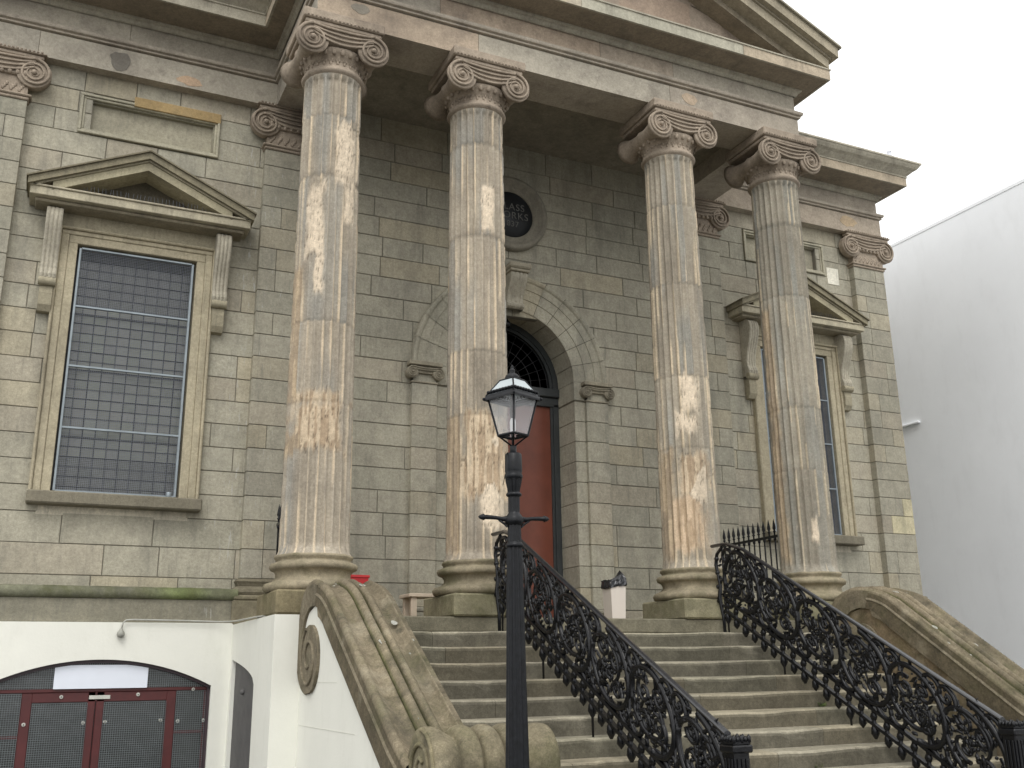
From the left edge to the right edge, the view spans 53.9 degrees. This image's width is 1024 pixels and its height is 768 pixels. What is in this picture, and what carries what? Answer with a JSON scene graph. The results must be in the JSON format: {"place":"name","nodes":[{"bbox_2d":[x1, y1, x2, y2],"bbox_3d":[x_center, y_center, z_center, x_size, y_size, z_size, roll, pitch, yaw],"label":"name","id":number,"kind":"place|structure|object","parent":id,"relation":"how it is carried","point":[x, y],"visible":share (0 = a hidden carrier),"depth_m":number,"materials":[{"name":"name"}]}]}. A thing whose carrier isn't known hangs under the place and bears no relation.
{"place":"outdoors","nodes":[
{"label":"outdoors","id":0,"kind":"place"},
{"bbox_2d":[0,0,925,767],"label":"classical building","id":1,"kind":"structure","parent":0,"point":[298,262],"depth_m":12.59,"materials":[{"name":"stone"}]},
{"bbox_2d":[0,660,209,767],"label":"entrance door","id":2,"kind":"structure","parent":1,"relation":"in","point":[83,713],"depth_m":10.68,"materials":[{"name":"red paint"}]},
{"bbox_2d":[25,150,256,520],"bbox_3d":[-4.476,-0.636,11.862,2.600,4.395,0.660,7,-18,-24],"label":"window","id":3,"kind":"structure","parent":1,"relation":"in","point":[144,263],"depth_m":11.95,"materials":[{"name":"stone"}]},
{"bbox_2d":[117,615,264,637],"bbox_3d":[-3.003,2.550,10.620,2.366,0.198,0.956,-10,-19,30],"label":"outdoor cable","id":4,"kind":"object","parent":1,"relation":"attached to","point":[120,633],"visible":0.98,"depth_m":10.94,"materials":[{"name":"grey plastic"}]},
{"bbox_2d":[230,662,253,767],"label":"side door","id":5,"kind":"structure","parent":1,"relation":"in","point":[243,689],"depth_m":10.57,"materials":[{"name":"grey metal"}]},
{"bbox_2d":[276,504,280,554],"bbox_3d":[-2.493,1.944,11.237,0.048,1.400,1.340,7,-18,-24],"label":"spear railing","id":6,"kind":"object","parent":1,"relation":"on","point":[278,518],"visible":0.09,"depth_m":11.85,"materials":[{"name":"black metal"}]},
{"bbox_2d":[350,575,369,583],"bbox_3d":[-1.862,2.381,11.159,0.474,0.500,0.354,7,-18,-24],"label":"plastic box","id":7,"kind":"object","parent":1,"relation":"on","point":[362,579],"visible":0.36,"depth_m":11.13,"materials":[{"name":"red plastic"}]},
{"bbox_2d":[399,593,433,615],"bbox_3d":[-0.981,2.614,11.699,0.580,0.325,0.360,7,-18,-24],"label":"table","id":8,"kind":"object","parent":1,"relation":"on","point":[409,604],"visible":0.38,"depth_m":11.54,"materials":[{"name":"beige paint"}]},
{"bbox_2d":[506,318,510,327],"bbox_3d":[-0.079,-0.911,14.411,0.130,0.230,0.130,7,-18,-24],"label":"hanging lamp","id":9,"kind":"object","parent":1,"relation":"hanging from","point":[508,324],"visible":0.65,"depth_m":14.36,"materials":[{"name":"black metal"}]},
{"bbox_2d":[507,405,553,617],"bbox_3d":[-0.201,1.778,13.989,1.690,3.170,0.065,7,-18,-24],"label":"door","id":10,"kind":"structure","parent":1,"relation":"in","point":[536,487],"depth_m":14.36,"materials":[{"name":"red paint"}]},
{"bbox_2d":[601,570,626,617],"bbox_3d":[1.204,2.488,11.858,0.250,0.599,0.251,7,-18,-24],"label":"waste bin","id":11,"kind":"object","parent":1,"relation":"on","point":[614,595],"visible":0.99,"depth_m":11.78,"materials":[{"name":"beige plastic"}]},
{"bbox_2d":[723,519,779,619],"bbox_3d":[3.338,2.622,13.886,0.048,1.400,1.340,7,-18,-24],"label":"spear railing","id":12,"kind":"object","parent":1,"relation":"on","point":[758,539],"visible":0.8,"depth_m":13.90,"materials":[{"name":"black metal"}]},
{"bbox_2d":[725,276,869,552],"bbox_3d":[4.632,0.424,16.000,2.600,4.395,0.660,7,-18,-24],"label":"window","id":13,"kind":"structure","parent":1,"relation":"in","point":[834,322],"depth_m":16.14,"materials":[{"name":"stone"}]},
{"bbox_2d":[783,0,1023,244],"label":"sky","id":14,"kind":"structure","parent":0,"point":[938,85],"materials":[{"name":"white"}]},
{"bbox_2d":[883,179,1023,668],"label":"neighbouring building","id":15,"kind":"structure","parent":0,"point":[954,285],"depth_m":18.55,"materials":[{"name":"white paint"}]},
{"label":"ground","id":16,"kind":"structure","parent":0,"visible":0},
{"bbox_2d":[296,578,560,767],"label":"stair side wall","id":17,"kind":"structure","parent":16,"relation":"on","point":[372,693],"depth_m":7.91,"materials":[{"name":"stone"}]},
{"bbox_2d":[478,365,548,767],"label":"street lamp","id":18,"kind":"object","parent":16,"relation":"on","point":[512,390],"visible":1,"depth_m":6.22,"materials":[{"name":"black metal"}]},
{"bbox_2d":[412,631,1004,767],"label":"stone staircase","id":19,"kind":"structure","parent":16,"relation":"on","point":[739,684],"depth_m":9.49,"materials":[{"name":"stone"}]},
{"bbox_2d":[491,530,752,767],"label":"iron handrail","id":20,"kind":"object","parent":19,"relation":"on","point":[726,749],"visible":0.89,"depth_m":8.19,"materials":[{"name":"black metal"}]},
{"bbox_2d":[710,542,1023,767],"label":"iron handrail","id":21,"kind":"object","parent":19,"relation":"on","point":[1008,736],"visible":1,"depth_m":9.50,"materials":[{"name":"black metal"}]},
{"bbox_2d":[817,586,1023,755],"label":"stair side wall","id":22,"kind":"structure","parent":16,"relation":"on","point":[928,633],"depth_m":10.65,"materials":[{"name":"stone"}]}
]}

